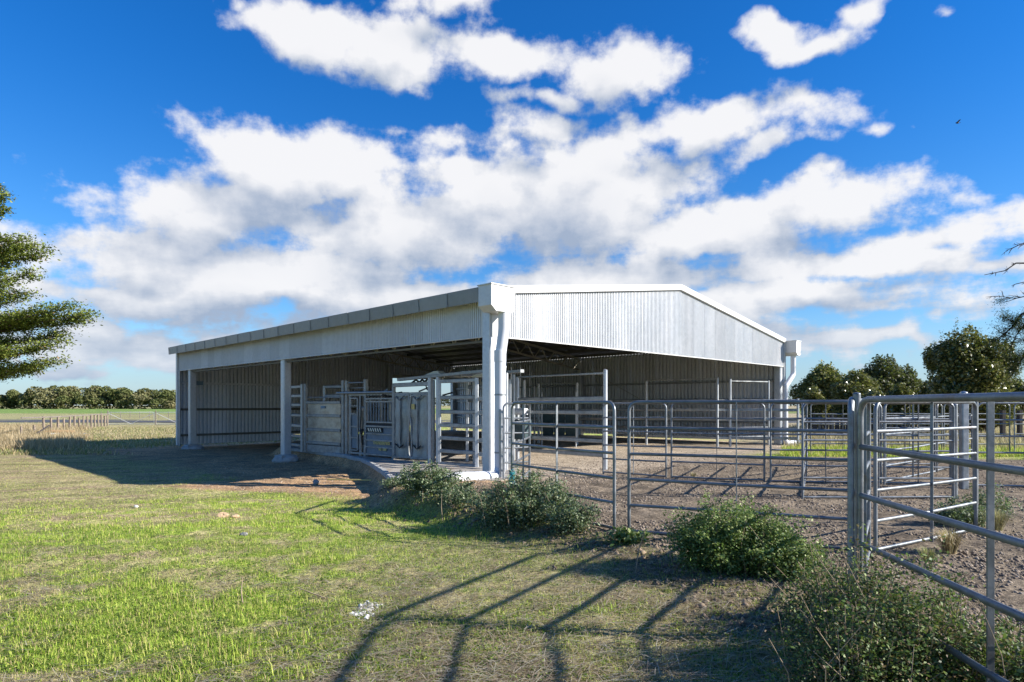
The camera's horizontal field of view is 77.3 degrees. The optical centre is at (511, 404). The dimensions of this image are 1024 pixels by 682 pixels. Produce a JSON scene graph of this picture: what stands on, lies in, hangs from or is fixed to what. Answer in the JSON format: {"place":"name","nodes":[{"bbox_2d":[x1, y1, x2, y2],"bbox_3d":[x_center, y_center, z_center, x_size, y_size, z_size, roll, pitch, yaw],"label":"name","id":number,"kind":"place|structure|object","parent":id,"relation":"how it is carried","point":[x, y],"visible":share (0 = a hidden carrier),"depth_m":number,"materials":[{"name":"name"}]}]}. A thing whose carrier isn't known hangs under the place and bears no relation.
{"place":"outdoors","nodes":[
{"label":"outdoors","id":0,"kind":"place"},
{"bbox_2d":[0,421,93,451],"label":"tall dry grass","id":1,"kind":"structure","parent":0,"point":[16,438],"depth_m":36.10,"materials":[{"name":"plant"}]},
{"bbox_2d":[0,425,363,454],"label":"grass","id":2,"kind":"structure","parent":0,"point":[156,443],"depth_m":35.41,"materials":[{"name":"plant"}]},
{"bbox_2d":[0,420,800,422],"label":"road","id":3,"kind":"structure","parent":0,"point":[159,420],"depth_m":82.81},
{"bbox_2d":[0,451,1020,529],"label":"grass","id":4,"kind":"structure","parent":0,"point":[199,522],"depth_m":11.85,"materials":[{"name":"plant"}]},
{"bbox_2d":[0,406,1023,681],"bbox_3d":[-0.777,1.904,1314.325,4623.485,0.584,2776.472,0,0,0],"label":"ground","id":5,"kind":"structure","parent":0,"point":[212,458],"depth_m":9.47,"materials":[{"name":"plant"}]},
{"bbox_2d":[0,182,103,383],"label":"cypress tree","id":6,"kind":"object","parent":5,"relation":"on","point":[24,321],"visible":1,"depth_m":21.93,"materials":[{"name":"green plant"}]},
{"bbox_2d":[20,413,107,433],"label":"post and rail fence","id":7,"kind":"object","parent":5,"relation":"on","point":[51,417],"visible":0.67,"depth_m":55.30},
{"bbox_2d":[0,385,175,408],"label":"woodland","id":8,"kind":"object","parent":5,"relation":"on","point":[94,396],"visible":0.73,"depth_m":348.92,"materials":[{"name":"green plant"}]},
{"bbox_2d":[107,411,154,424],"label":"farm gate","id":9,"kind":"structure","parent":5,"relation":"on","point":[131,421],"depth_m":67.98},
{"bbox_2d":[155,411,175,424],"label":"farm gate","id":10,"kind":"structure","parent":5,"relation":"on","point":[163,416],"depth_m":67.98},
{"bbox_2d":[218,512,228,516],"bbox_3d":[-5.110,1.951,11.290,0.182,0.130,0.155,0,0,24],"label":"rock","id":11,"kind":"object","parent":5,"relation":"on","point":[222,514],"visible":0.88,"depth_m":11.27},
{"bbox_2d":[291,384,302,451],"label":"pen fence","id":12,"kind":"object","parent":5,"relation":"on","point":[300,415],"visible":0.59,"depth_m":24.25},
{"bbox_2d":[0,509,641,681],"bbox_3d":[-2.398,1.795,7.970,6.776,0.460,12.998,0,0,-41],"label":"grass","id":13,"kind":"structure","parent":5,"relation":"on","point":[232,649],"depth_m":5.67,"materials":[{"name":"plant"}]},
{"bbox_2d":[304,380,345,453],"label":"sheeted gate","id":14,"kind":"structure","parent":5,"relation":"on","point":[324,424],"depth_m":23.23,"materials":[{"name":"metal"}]},
{"bbox_2d":[291,447,393,479],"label":"slab kerb","id":15,"kind":"structure","parent":5,"relation":"on","point":[384,472],"depth_m":20.81,"materials":[{"name":"concrete"}]},
{"bbox_2d":[327,479,371,480],"bbox_3d":[-4.375,2.010,17.200,1.286,0.055,0.050,0,0,13],"label":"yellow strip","id":16,"kind":"object","parent":5,"relation":"on","point":[352,479],"visible":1,"depth_m":17.14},
{"bbox_2d":[349,600,382,624],"bbox_3d":[-1.282,1.798,5.561,0.238,0.051,0.623,0,0,0],"label":"chalk rubble","id":17,"kind":"object","parent":5,"relation":"on","point":[366,602],"visible":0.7,"depth_m":5.61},
{"bbox_2d":[376,476,409,490],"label":"nettle bush","id":18,"kind":"object","parent":5,"relation":"on","point":[386,482],"visible":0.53,"depth_m":13.11,"materials":[{"name":"green plant"}]},
{"bbox_2d":[291,444,518,480],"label":"concrete slab","id":19,"kind":"structure","parent":5,"relation":"on","point":[393,466],"depth_m":19.01,"materials":[{"name":"concrete"}]},
{"bbox_2d":[323,385,340,400],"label":"pen fence","id":20,"kind":"object","parent":19,"relation":"on","point":[330,395],"visible":0.28,"depth_m":24.63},
{"bbox_2d":[336,378,452,458],"bbox_3d":[-3.979,0.440,21.476,4.846,2.620,1.320,0,0,40],"label":"cattle crush","id":21,"kind":"object","parent":19,"relation":"on","point":[378,439],"visible":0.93,"depth_m":21.56,"materials":[{"name":"grey metal"}]},
{"bbox_2d":[350,398,358,450],"bbox_3d":[-5.426,0.660,22.020,0.451,1.830,0.055,0,0,41],"label":"narrow door","id":22,"kind":"structure","parent":21,"relation":"in","point":[354,417],"depth_m":22.03,"materials":[{"name":"grey metal"}]},
{"bbox_2d":[392,381,427,459],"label":"head gate","id":23,"kind":"structure","parent":19,"relation":"on","point":[409,414],"depth_m":19.89,"materials":[{"name":"metal"}]},
{"bbox_2d":[393,394,410,457],"bbox_3d":[-3.470,0.675,20.156,0.856,2.020,0.117,0,0,39],"label":"door","id":24,"kind":"structure","parent":23,"relation":"in","point":[401,409],"depth_m":20.18,"materials":[{"name":"metal"}]},
{"bbox_2d":[409,394,427,459],"bbox_3d":[-2.884,0.675,19.646,0.891,2.020,0.117,0,0,39],"label":"door","id":25,"kind":"structure","parent":23,"relation":"in","point":[419,415],"depth_m":19.63,"materials":[{"name":"metal"}]},
{"bbox_2d":[438,378,478,466],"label":"pen fence","id":26,"kind":"object","parent":19,"relation":"on","point":[475,439],"visible":0.9,"depth_m":18.35,"materials":[{"name":"metal"}]},
{"bbox_2d":[397,351,523,463],"bbox_3d":[-1.623,0.132,19.025,4.505,3.277,0.950,0,0,42],"label":"overhead frame","id":27,"kind":"object","parent":19,"relation":"on","point":[437,375],"visible":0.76,"depth_m":19.09,"materials":[{"name":"metal"}]},
{"bbox_2d":[466,382,481,460],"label":"pen fence","id":28,"kind":"object","parent":19,"relation":"on","point":[468,386],"visible":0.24,"depth_m":19.73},
{"bbox_2d":[479,372,507,469],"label":"pen fence","id":29,"kind":"object","parent":19,"relation":"on","point":[480,425],"visible":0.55,"depth_m":17.21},
{"bbox_2d":[508,379,510,463],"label":"pen fence","id":30,"kind":"object","parent":19,"relation":"on","point":[509,420],"visible":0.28,"depth_m":18.72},
{"bbox_2d":[22,398,799,406],"bbox_3d":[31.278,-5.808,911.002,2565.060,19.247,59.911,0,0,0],"label":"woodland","id":31,"kind":"object","parent":5,"relation":"on","point":[446,401],"visible":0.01,"depth_m":906.40,"materials":[{"name":"green plant"}]},
{"bbox_2d":[388,459,474,498],"bbox_3d":[-1.485,1.443,12.024,1.602,0.872,1.267,0,0,23],"label":"nettle bush","id":32,"kind":"object","parent":5,"relation":"on","point":[419,481],"visible":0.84,"depth_m":11.82,"materials":[{"name":"green plant"}]},
{"bbox_2d":[0,521,900,681],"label":"grass","id":33,"kind":"structure","parent":5,"relation":"on","point":[142,642],"depth_m":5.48,"materials":[{"name":"plant"}]},
{"bbox_2d":[416,483,497,511],"bbox_3d":[-0.913,1.603,10.994,1.424,0.500,1.151,0,0,-12],"label":"nettle bush","id":34,"kind":"object","parent":5,"relation":"on","point":[453,492],"visible":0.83,"depth_m":10.96,"materials":[{"name":"green plant"}]},
{"bbox_2d":[192,446,735,498],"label":"gravel","id":35,"kind":"structure","parent":5,"relation":"on","point":[462,481],"depth_m":17.88,"materials":[{"name":"gravel"}]},
{"bbox_2d":[168,282,804,481],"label":"cattle shed","id":36,"kind":"structure","parent":5,"relation":"on","point":[631,338],"depth_m":27.84,"materials":[{"name":"metal"}]},
{"bbox_2d":[499,409,502,477],"bbox_3d":[-0.269,0.962,15.350,0.090,1.737,0.095,0,0,0],"label":"yard post","id":37,"kind":"object","parent":5,"relation":"on","point":[501,443],"visible":0.86,"depth_m":15.32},
{"bbox_2d":[503,402,527,478],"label":"yard fence","id":38,"kind":"object","parent":5,"relation":"on","point":[505,404],"visible":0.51,"depth_m":15.13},
{"bbox_2d":[512,374,525,445],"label":"pen fence","id":39,"kind":"object","parent":5,"relation":"on","point":[513,387],"visible":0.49,"depth_m":20.36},
{"bbox_2d":[461,462,581,531],"bbox_3d":[0.115,1.403,9.723,1.919,1.096,1.488,0,0,0],"label":"nettle bush","id":40,"kind":"object","parent":5,"relation":"on","point":[517,506],"visible":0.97,"depth_m":9.55,"materials":[{"name":"green plant"}]},
{"bbox_2d":[513,401,530,491],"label":"yard fence","id":41,"kind":"object","parent":5,"relation":"on","point":[528,420],"visible":0.46,"depth_m":12.08,"materials":[{"name":"metal"}]},
{"bbox_2d":[533,386,534,444],"bbox_3d":[0.963,0.501,27.500,0.090,2.657,0.095,0,0,0],"label":"yard post","id":42,"kind":"object","parent":5,"relation":"on","point":[534,414],"visible":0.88,"depth_m":27.46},
{"bbox_2d":[537,382,577,444],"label":"pen fence","id":43,"kind":"object","parent":5,"relation":"on","point":[539,408],"visible":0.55,"depth_m":29.25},
{"bbox_2d":[578,399,611,437],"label":"pen fence","id":44,"kind":"object","parent":43,"relation":"attached to","point":[590,418],"visible":0.61,"depth_m":28.01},
{"bbox_2d":[543,414,574,440],"bbox_3d":[2.006,0.900,27.153,1.523,1.250,0.067,0,0,29],"label":"sheeted race","id":45,"kind":"object","parent":5,"relation":"on","point":[562,418],"visible":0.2,"depth_m":27.13,"materials":[{"name":"metal"}]},
{"bbox_2d":[541,392,576,446],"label":"sheeted gate","id":46,"kind":"structure","parent":5,"relation":"on","point":[575,436],"depth_m":26.75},
{"bbox_2d":[515,369,607,469],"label":"heavy gate","id":47,"kind":"structure","parent":5,"relation":"on","point":[604,397],"depth_m":18.35,"materials":[{"name":"metal"}]},
{"bbox_2d":[515,408,527,439],"bbox_3d":[-0.154,0.507,19.932,1.613,1.585,0.681,0,0,37],"label":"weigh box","id":48,"kind":"object","parent":47,"relation":"attached to","point":[518,411],"visible":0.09,"depth_m":19.51,"materials":[{"name":"metal"}]},
{"bbox_2d":[509,401,615,530],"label":"yard gate","id":49,"kind":"structure","parent":5,"relation":"on","point":[557,448],"depth_m":9.53,"materials":[{"name":"metal"}]},
{"bbox_2d":[508,469,514,485],"bbox_3d":[-0.011,1.278,10.893,0.178,0.372,0.123,0,0,0],"label":"rope","id":50,"kind":"object","parent":49,"relation":"attached to","point":[511,473],"visible":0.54,"depth_m":10.85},
{"bbox_2d":[533,491,601,537],"bbox_3d":[0.788,1.545,8.994,1.004,0.687,0.896,0,0,0],"label":"nettle bush","id":51,"kind":"object","parent":5,"relation":"on","point":[572,514],"visible":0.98,"depth_m":8.89,"materials":[{"name":"green plant"}]},
{"bbox_2d":[355,485,812,632],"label":"dug soil","id":52,"kind":"structure","parent":5,"relation":"on","point":[701,604],"depth_m":6.35,"materials":[{"name":"soil"}]},
{"bbox_2d":[596,525,660,545],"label":"nettle bush","id":53,"kind":"object","parent":5,"relation":"on","point":[624,535],"visible":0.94,"depth_m":8.08,"materials":[{"name":"green plant"}]},
{"bbox_2d":[613,381,647,444],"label":"pen fence","id":54,"kind":"object","parent":5,"relation":"on","point":[638,409],"visible":0.56,"depth_m":28.61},
{"bbox_2d":[602,402,666,476],"bbox_3d":[3.011,0.874,15.842,1.698,1.873,0.064,0,0,33],"label":"yard fence","id":55,"kind":"object","parent":5,"relation":"on","point":[633,445],"visible":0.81,"depth_m":15.82,"materials":[{"name":"metal"}]},
{"bbox_2d":[635,525,646,572],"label":"twig","id":56,"kind":"object","parent":5,"relation":"on","point":[638,552],"visible":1,"depth_m":6.93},
{"bbox_2d":[646,377,718,446],"bbox_3d":[7.314,0.293,27.624,3.114,2.953,0.110,0,0,29],"label":"pen fence","id":57,"kind":"object","parent":5,"relation":"on","point":[668,418],"visible":0.72,"depth_m":27.36,"materials":[{"name":"metal"}]},
{"bbox_2d":[670,404,764,481],"bbox_3d":[4.780,0.874,14.941,2.111,1.873,0.063,0,0,20],"label":"yard fence","id":58,"kind":"object","parent":5,"relation":"on","point":[716,447],"visible":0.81,"depth_m":14.91,"materials":[{"name":"metal"}]},
{"bbox_2d":[719,378,730,446],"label":"pen fence","id":59,"kind":"object","parent":5,"relation":"on","point":[726,437],"visible":0.72,"depth_m":26.86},
{"bbox_2d":[656,488,801,578],"bbox_3d":[2.321,1.391,6.857,1.533,0.988,1.308,0,0,0],"label":"nettle bush","id":60,"kind":"object","parent":5,"relation":"on","point":[703,542],"visible":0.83,"depth_m":6.67,"materials":[{"name":"green plant"}]},
{"bbox_2d":[627,400,847,549],"bbox_3d":[2.851,0.874,8.127,2.841,1.873,0.064,0,0,26],"label":"yard fence","id":61,"kind":"object","parent":5,"relation":"on","point":[630,453],"visible":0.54,"depth_m":8.16,"materials":[{"name":"metal"}]},
{"bbox_2d":[458,455,1023,644],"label":"soil clods","id":62,"kind":"object","parent":5,"relation":"on","point":[1017,574],"visible":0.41,"depth_m":9.11,"materials":[{"name":"soil"}]},
{"bbox_2d":[731,380,769,444],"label":"heavy gate","id":63,"kind":"structure","parent":5,"relation":"on","point":[768,407],"depth_m":27.76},
{"bbox_2d":[731,398,798,444],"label":"pen fence","id":64,"kind":"object","parent":5,"relation":"on","point":[780,438],"visible":0.56,"depth_m":26.57,"materials":[{"name":"metal"}]},
{"bbox_2d":[737,507,836,585],"bbox_3d":[2.744,1.470,6.477,0.965,0.848,0.961,0,0,28],"label":"nettle bush","id":65,"kind":"object","parent":5,"relation":"on","point":[780,559],"visible":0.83,"depth_m":6.38,"materials":[{"name":"green plant"}]},
{"bbox_2d":[801,404,807,486],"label":"yard fence","id":66,"kind":"object","parent":5,"relation":"on","point":[806,437],"visible":0.41,"depth_m":15.03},
{"bbox_2d":[799,383,831,427],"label":"leafy tree","id":67,"kind":"object","parent":5,"relation":"on","point":[813,393],"visible":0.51,"depth_m":41.61,"materials":[{"name":"green plant"}]},
{"bbox_2d":[788,359,847,423],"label":"leafy tree","id":68,"kind":"object","parent":5,"relation":"on","point":[821,376],"visible":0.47,"depth_m":49.32,"materials":[{"name":"green plant"}]},
{"bbox_2d":[770,404,881,483],"bbox_3d":[7.023,0.874,14.341,2.392,1.872,0.064,0,0,7],"label":"yard fence","id":69,"kind":"object","parent":5,"relation":"on","point":[771,449],"visible":0.59,"depth_m":14.36,"materials":[{"name":"metal"}]},
{"bbox_2d":[749,554,905,641],"bbox_3d":[2.523,1.500,4.911,1.039,0.711,1.114,0,0,-42],"label":"nettle bush","id":70,"kind":"object","parent":5,"relation":"on","point":[810,574],"visible":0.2,"depth_m":5.00,"materials":[{"name":"green plant"}]},
{"bbox_2d":[810,404,873,453],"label":"yard fence","id":71,"kind":"object","parent":5,"relation":"on","point":[827,424],"visible":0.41,"depth_m":22.47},
{"bbox_2d":[789,522,920,664],"bbox_3d":[2.320,1.332,4.318,0.913,1.123,0.981,0,0,0],"label":"nettle bush","id":72,"kind":"object","parent":5,"relation":"on","point":[840,584],"visible":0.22,"depth_m":4.29,"materials":[{"name":"green plant"}]},
{"bbox_2d":[830,368,880,420],"bbox_3d":[21.434,-0.004,39.973,3.356,4.598,2.867,0,0,0],"label":"leafy tree","id":73,"kind":"object","parent":5,"relation":"on","point":[860,381],"visible":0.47,"depth_m":39.52,"materials":[{"name":"green plant"}]},
{"bbox_2d":[853,392,860,583],"bbox_3d":[2.564,0.867,4.760,0.054,1.926,0.057,0,0,0],"label":"yard post","id":74,"kind":"object","parent":5,"relation":"on","point":[857,397],"visible":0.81,"depth_m":4.74,"materials":[{"name":"metal"}]},
{"bbox_2d":[847,397,870,602],"bbox_3d":[3.337,0.874,6.085,0.064,1.872,3.295,0,0,31],"label":"yard fence","id":75,"kind":"object","parent":5,"relation":"on","point":[850,463],"visible":0.58,"depth_m":4.70,"materials":[{"name":"metal"}]},
{"bbox_2d":[752,587,975,681],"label":"nettle bush","id":76,"kind":"object","parent":5,"relation":"on","point":[859,671],"visible":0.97,"depth_m":3.66,"materials":[{"name":"green plant"}]},
{"bbox_2d":[808,412,929,432],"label":"timber slab fence","id":77,"kind":"object","parent":5,"relation":"on","point":[836,426],"visible":0.15,"depth_m":33.48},
{"bbox_2d":[861,387,893,426],"bbox_3d":[20.837,0.609,37.015,2.492,3.360,1.902,0,0,0],"label":"leafy tree","id":78,"kind":"object","parent":5,"relation":"on","point":[874,392],"visible":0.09,"depth_m":36.68,"materials":[{"name":"green plant"}]},
{"bbox_2d":[801,403,954,498],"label":"yard gate","id":79,"kind":"structure","parent":5,"relation":"on","point":[952,421],"depth_m":11.88,"materials":[{"name":"metal"}]},
{"bbox_2d":[861,353,922,392],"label":"leafy tree","id":80,"kind":"object","parent":5,"relation":"on","point":[885,374],"visible":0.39,"depth_m":43.18,"materials":[{"name":"green plant"}]},
{"bbox_2d":[884,382,917,426],"bbox_3d":[23.187,0.458,38.032,2.326,3.671,1.962,0,0,0],"label":"leafy tree","id":81,"kind":"object","parent":5,"relation":"on","point":[901,389],"visible":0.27,"depth_m":37.67,"materials":[{"name":"green plant"}]},
{"bbox_2d":[781,422,1023,449],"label":"tall dry grass","id":82,"kind":"structure","parent":5,"relation":"on","point":[1019,440],"depth_m":27.20,"materials":[{"name":"plant"}]},
{"bbox_2d":[882,404,933,464],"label":"yard fence","id":83,"kind":"object","parent":5,"relation":"on","point":[904,415],"visible":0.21,"depth_m":18.59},
{"bbox_2d":[795,536,1023,681],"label":"nettle bush","id":84,"kind":"object","parent":5,"relation":"on","point":[914,616],"visible":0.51,"depth_m":3.80,"materials":[{"name":"green plant"}]},
{"bbox_2d":[885,404,935,481],"bbox_3d":[9.676,0.874,15.468,3.483,1.872,0.064,0,0,-41],"label":"yard fence","id":85,"kind":"object","parent":5,"relation":"on","point":[913,447],"visible":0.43,"depth_m":15.44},
{"bbox_2d":[899,363,922,414],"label":"leafy tree","id":86,"kind":"object","parent":5,"relation":"on","point":[908,368],"visible":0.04,"depth_m":46.66,"materials":[{"name":"green plant"}]},
{"bbox_2d":[882,404,942,449],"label":"yard fence","id":87,"kind":"object","parent":5,"relation":"on","point":[909,424],"visible":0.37,"depth_m":22.32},
{"bbox_2d":[883,404,950,484],"bbox_3d":[8.873,0.874,13.991,1.502,1.872,0.064,0,0,0],"label":"yard fence","id":88,"kind":"object","parent":5,"relation":"on","point":[884,435],"visible":0.68,"depth_m":13.98,"materials":[{"name":"metal"}]},
{"bbox_2d":[914,380,931,426],"bbox_3d":[23.445,0.400,35.975,1.626,3.766,1.622,0,0,0],"label":"leafy tree","id":89,"kind":"object","parent":5,"relation":"on","point":[923,408],"visible":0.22,"depth_m":35.90,"materials":[{"name":"green plant"}]},
{"bbox_2d":[873,402,977,549],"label":"yard gate","id":90,"kind":"structure","parent":5,"relation":"on","point":[876,460],"depth_m":8.14,"materials":[{"name":"metal"}]},
{"bbox_2d":[913,545,940,561],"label":"dry tussock","id":91,"kind":"object","parent":5,"relation":"on","point":[925,551],"visible":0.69,"depth_m":7.17,"materials":[{"name":"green plant"}]},
{"bbox_2d":[857,392,1023,681],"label":"yard fence","id":92,"kind":"object","parent":5,"relation":"on","point":[990,466],"visible":0.78,"depth_m":3.40,"materials":[{"name":"metal"}]},
{"bbox_2d":[921,526,979,553],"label":"dry tussock","id":93,"kind":"object","parent":5,"relation":"on","point":[951,543],"visible":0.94,"depth_m":7.49,"materials":[{"name":"beige plant"}]},
{"bbox_2d":[936,404,971,471],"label":"yard fence","id":94,"kind":"object","parent":5,"relation":"on","point":[937,443],"visible":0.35,"depth_m":16.81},
{"bbox_2d":[951,404,957,498],"bbox_3d":[8.265,0.900,11.950,0.100,1.860,0.105,0,0,0],"label":"yard post","id":95,"kind":"object","parent":5,"relation":"on","point":[956,446],"visible":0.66,"depth_m":11.90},
{"bbox_2d":[889,598,1023,681],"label":"nettle bush","id":96,"kind":"object","parent":5,"relation":"on","point":[1013,653],"visible":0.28,"depth_m":3.64,"materials":[{"name":"green plant"}]},
{"bbox_2d":[927,495,985,527],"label":"nettle bush","id":97,"kind":"object","parent":5,"relation":"on","point":[966,515],"visible":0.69,"depth_m":9.23,"materials":[{"name":"green plant"}]},
{"bbox_2d":[959,391,970,488],"bbox_3d":[9.480,0.769,13.400,0.184,2.122,0.147,0,0,0],"label":"yard post","id":98,"kind":"object","parent":5,"relation":"on","point":[964,417],"visible":0.61,"depth_m":13.33,"materials":[{"name":"metal"}]},
{"bbox_2d":[920,317,1021,432],"bbox_3d":[23.684,-1.115,32.968,4.493,6.831,4.206,0,0,0],"label":"leafy tree","id":99,"kind":"object","parent":5,"relation":"on","point":[958,367],"visible":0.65,"depth_m":32.25,"materials":[{"name":"green plant"}]},
{"bbox_2d":[972,402,977,524],"bbox_3d":[6.662,0.855,9.200,0.070,1.951,0.074,0,0,0],"label":"yard post","id":100,"kind":"object","parent":5,"relation":"on","point":[973,458],"depth_m":9.19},
{"bbox_2d":[943,403,1009,453],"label":"yard fence","id":101,"kind":"object","parent":5,"relation":"on","point":[944,424],"visible":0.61,"depth_m":22.29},
{"bbox_2d":[960,482,1023,519],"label":"nettle bush","id":102,"kind":"object","parent":5,"relation":"on","point":[981,500],"visible":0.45,"depth_m":9.81,"materials":[{"name":"green plant"}]},
{"bbox_2d":[978,387,1013,433],"bbox_3d":[26.795,0.226,36.000,2.616,4.141,2.133,0,0,0],"label":"leafy tree","id":103,"kind":"object","parent":5,"relation":"on","point":[983,427],"visible":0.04,"depth_m":35.77,"materials":[{"name":"green plant"}]},
{"bbox_2d":[978,508,1020,530],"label":"dry tussock","id":104,"kind":"object","parent":5,"relation":"on","point":[999,521],"visible":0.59,"depth_m":8.83,"materials":[{"name":"beige plant"}]},
{"bbox_2d":[978,600,1023,681],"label":"nettle bush","id":105,"kind":"object","parent":5,"relation":"on","point":[1020,670],"visible":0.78,"depth_m":3.47,"materials":[{"name":"green plant"}]},
{"bbox_2d":[978,402,1023,486],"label":"yard fence","id":106,"kind":"object","parent":5,"relation":"on","point":[981,403],"visible":0.56,"depth_m":13.63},
{"bbox_2d":[1000,410,1005,439],"bbox_3d":[23.000,1.050,30.000,0.180,1.600,0.180,0,0,0],"label":"fence stump","id":107,"kind":"object","parent":5,"relation":"on","point":[1002,428],"visible":0.65,"depth_m":29.91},
{"bbox_2d":[984,243,1023,389],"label":"pine tree","id":108,"kind":"object","parent":5,"relation":"on","point":[1018,358],"visible":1,"depth_m":26.96,"materials":[{"name":"green plant"}]},
{"bbox_2d":[1003,376,1023,424],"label":"leafy tree","id":109,"kind":"object","parent":5,"relation":"on","point":[1019,385],"visible":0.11,"depth_m":60.95,"materials":[{"name":"green plant"}]},
{"bbox_2d":[1014,404,1023,450],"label":"yard fence","id":110,"kind":"object","parent":5,"relation":"on","point":[1017,424],"visible":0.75,"depth_m":22.18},
{"bbox_2d":[1017,410,1022,432],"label":"fence stump","id":111,"kind":"object","parent":5,"relation":"on","point":[1019,428],"visible":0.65,"depth_m":29.91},
{"bbox_2d":[0,0,1023,405],"label":"sky","id":112,"kind":"structure","parent":0,"point":[196,170],"materials":[{"name":"blue"}]},
{"bbox_2d":[779,441,1023,456],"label":"grass","id":113,"kind":"structure","parent":0,"point":[831,454],"depth_m":22.30,"materials":[{"name":"plant"}]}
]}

